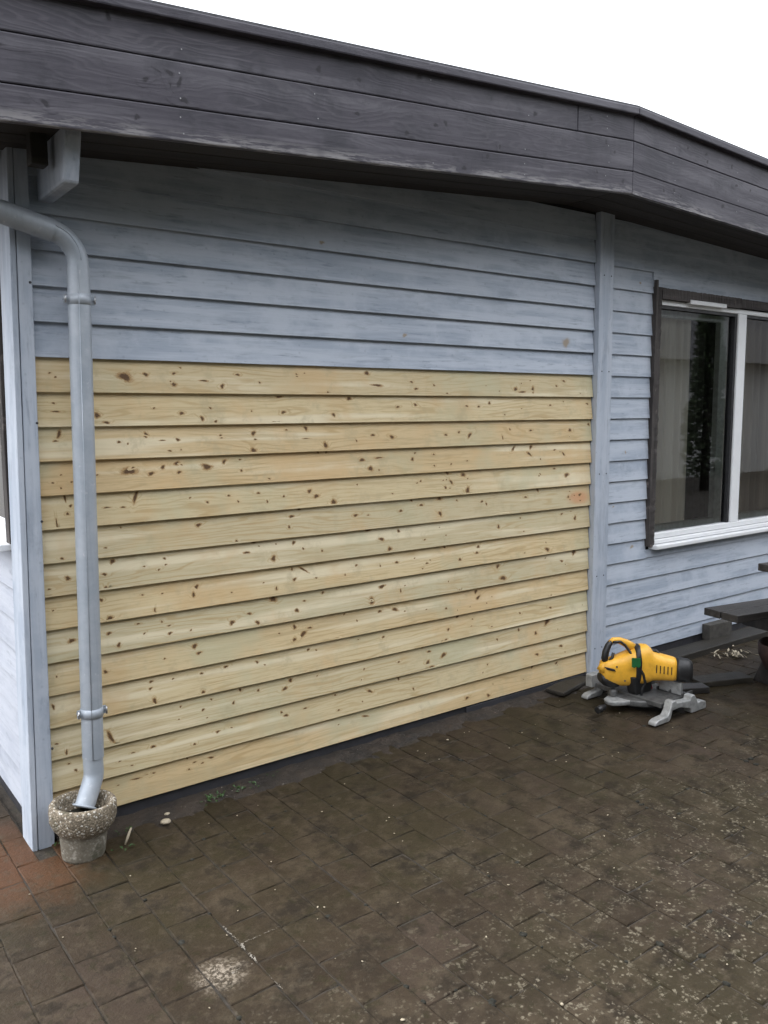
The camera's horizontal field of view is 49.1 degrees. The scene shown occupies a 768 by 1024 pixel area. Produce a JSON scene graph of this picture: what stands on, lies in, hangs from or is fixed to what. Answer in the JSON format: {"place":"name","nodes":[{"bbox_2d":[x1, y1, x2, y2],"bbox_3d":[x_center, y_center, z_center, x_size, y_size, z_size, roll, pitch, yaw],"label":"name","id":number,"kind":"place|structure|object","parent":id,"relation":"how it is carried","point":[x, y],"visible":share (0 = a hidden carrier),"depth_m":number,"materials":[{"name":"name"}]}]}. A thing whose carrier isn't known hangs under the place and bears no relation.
{"place":"outdoors","nodes":[
{"label":"outdoors","id":0,"kind":"place"},
{"bbox_2d":[0,784,22,832],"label":"ground","id":1,"kind":"structure","parent":0,"point":[12,809],"depth_m":3.39,"materials":[{"name":"grey concrete"}]},
{"bbox_2d":[0,0,767,851],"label":"timber house","id":2,"kind":"structure","parent":1,"relation":"on","point":[376,340],"depth_m":3.54,"materials":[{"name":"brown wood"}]},
{"bbox_2d":[0,285,10,551],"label":"window","id":3,"kind":"structure","parent":2,"relation":"in","point":[5,530],"depth_m":2.99,"materials":[{"name":"white plastic"}]},
{"bbox_2d":[0,199,107,809],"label":"downpipe","id":4,"kind":"object","parent":2,"relation":"attached to","point":[79,300],"visible":1,"depth_m":2.90,"materials":[{"name":"metal"}]},
{"bbox_2d":[655,310,690,523],"bbox_3d":[1.779,-0.452,5.279,0.400,2.030,0.053,-5,9,-36],"label":"curtain","id":5,"kind":"object","parent":2,"relation":"hanging from","point":[673,415],"visible":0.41,"depth_m":5.29,"materials":[{"name":"grey fabric"}]},
{"bbox_2d":[684,313,722,519],"bbox_3d":[2.089,-0.491,5.589,0.452,2.030,0.059,-5,9,-36],"label":"curtain","id":6,"kind":"object","parent":2,"relation":"hanging from","point":[701,376],"visible":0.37,"depth_m":5.57,"materials":[{"name":"black fabric"}]},
{"bbox_2d":[644,280,767,549],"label":"window","id":7,"kind":"structure","parent":2,"relation":"in","point":[731,522],"depth_m":5.47,"materials":[{"name":"white plastic"}]},
{"bbox_2d":[738,319,767,511],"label":"curtain","id":8,"kind":"object","parent":2,"relation":"hanging from","point":[753,490],"visible":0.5,"depth_m":5.88,"materials":[{"name":"grey fabric"}]},
{"bbox_2d":[29,700,729,1020],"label":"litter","id":9,"kind":"object","parent":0,"point":[403,1019],"visible":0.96,"depth_m":2.73,"materials":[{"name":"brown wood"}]},
{"bbox_2d":[0,626,767,1023],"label":"pavement","id":10,"kind":"structure","parent":0,"point":[570,894],"depth_m":2.76,"materials":[{"name":"brick"}]},
{"bbox_2d":[48,789,116,864],"bbox_3d":[-1.065,1.118,2.974,0.228,0.199,0.228,-2,6,-37],"label":"stone pot","id":11,"kind":"object","parent":10,"relation":"on","point":[80,832],"visible":0.91,"depth_m":2.91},
{"bbox_2d":[124,827,131,844],"bbox_3d":[-0.926,1.173,3.041,0.011,0.055,0.035,3,8,26],"label":"wood splinter","id":12,"kind":"object","parent":10,"relation":"on","point":[127,836],"visible":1,"depth_m":3.04,"materials":[{"name":"beige wood"}]},
{"bbox_2d":[160,818,170,824],"bbox_3d":[-0.827,1.171,3.179,0.039,0.019,0.034,-5,9,-36],"label":"pebble","id":13,"kind":"object","parent":10,"relation":"on","point":[165,821],"visible":1,"depth_m":3.17,"materials":[{"name":"beige stone"}]},
{"bbox_2d":[54,771,278,850],"bbox_3d":[-0.761,1.162,3.231,0.944,0.019,0.244,-5,9,-36],"label":"weed","id":14,"kind":"object","parent":10,"relation":"on","point":[208,797],"visible":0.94,"depth_m":3.37,"materials":[{"name":"green plant"}]},
{"bbox_2d":[90,657,758,1020],"bbox_3d":[1.112,1.140,3.383,4.153,0.043,1.880,-5,9,-36],"label":"moss","id":15,"kind":"object","parent":10,"relation":"on","point":[492,1001],"visible":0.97,"depth_m":2.62,"materials":[{"name":"green plant"}]},
{"bbox_2d":[545,675,585,695],"bbox_3d":[1.030,0.959,4.660,0.114,0.025,0.340,6,9,41],"label":"plank","id":16,"kind":"object","parent":10,"relation":"on","point":[565,687],"visible":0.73,"depth_m":4.61,"materials":[{"name":"grey wood"}]},
{"bbox_2d":[581,637,705,726],"bbox_3d":[1.341,0.822,4.391,0.665,0.364,0.515,-5,9,-36],"label":"mitre saw","id":17,"kind":"object","parent":10,"relation":"on","point":[631,674],"visible":1,"depth_m":4.30,"materials":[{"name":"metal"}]},
{"bbox_2d":[683,682,709,693],"bbox_3d":[1.648,0.962,4.570,0.220,0.038,0.094,-1,7,-9],"label":"plank","id":18,"kind":"object","parent":10,"relation":"on","point":[698,688],"visible":0.5,"depth_m":4.54,"materials":[{"name":"grey wood"}]},
{"bbox_2d":[659,627,767,659],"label":"sleeper","id":19,"kind":"object","parent":10,"relation":"on","point":[697,649],"visible":0.35,"depth_m":5.38,"materials":[{"name":"grey wood"}]},
{"bbox_2d":[702,619,731,639],"bbox_3d":[2.203,0.774,5.553,0.260,0.103,0.066,-5,9,-36],"label":"concrete block","id":20,"kind":"object","parent":19,"relation":"on","point":[716,629],"depth_m":5.50,"materials":[{"name":"grey concrete"}]},
{"bbox_2d":[690,671,752,686],"bbox_3d":[1.895,0.943,4.727,0.340,0.034,0.124,-2,7,-17],"label":"plank","id":21,"kind":"object","parent":10,"relation":"on","point":[723,679],"visible":0.82,"depth_m":4.70,"materials":[{"name":"grey wood"}]},
{"bbox_2d":[711,645,756,659],"bbox_3d":[2.205,0.879,5.241,0.372,0.030,0.265,-5,9,-36],"label":"wood shaving","id":22,"kind":"object","parent":10,"relation":"on","point":[733,651],"visible":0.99,"depth_m":5.22,"materials":[{"name":"beige wood"}]},
{"bbox_2d":[704,562,767,684],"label":"picnic table","id":23,"kind":"object","parent":10,"relation":"on","point":[754,613],"visible":0.99,"depth_m":4.58,"materials":[{"name":"grey wood"}]},
{"bbox_2d":[758,636,767,669],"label":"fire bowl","id":24,"kind":"object","parent":10,"relation":"on","point":[763,648],"visible":1,"depth_m":4.63,"materials":[{"name":"metal"}]},
{"bbox_2d":[154,0,767,157],"label":"sky","id":25,"kind":"structure","parent":0,"point":[702,65],"materials":[{"name":"white"}]}
]}

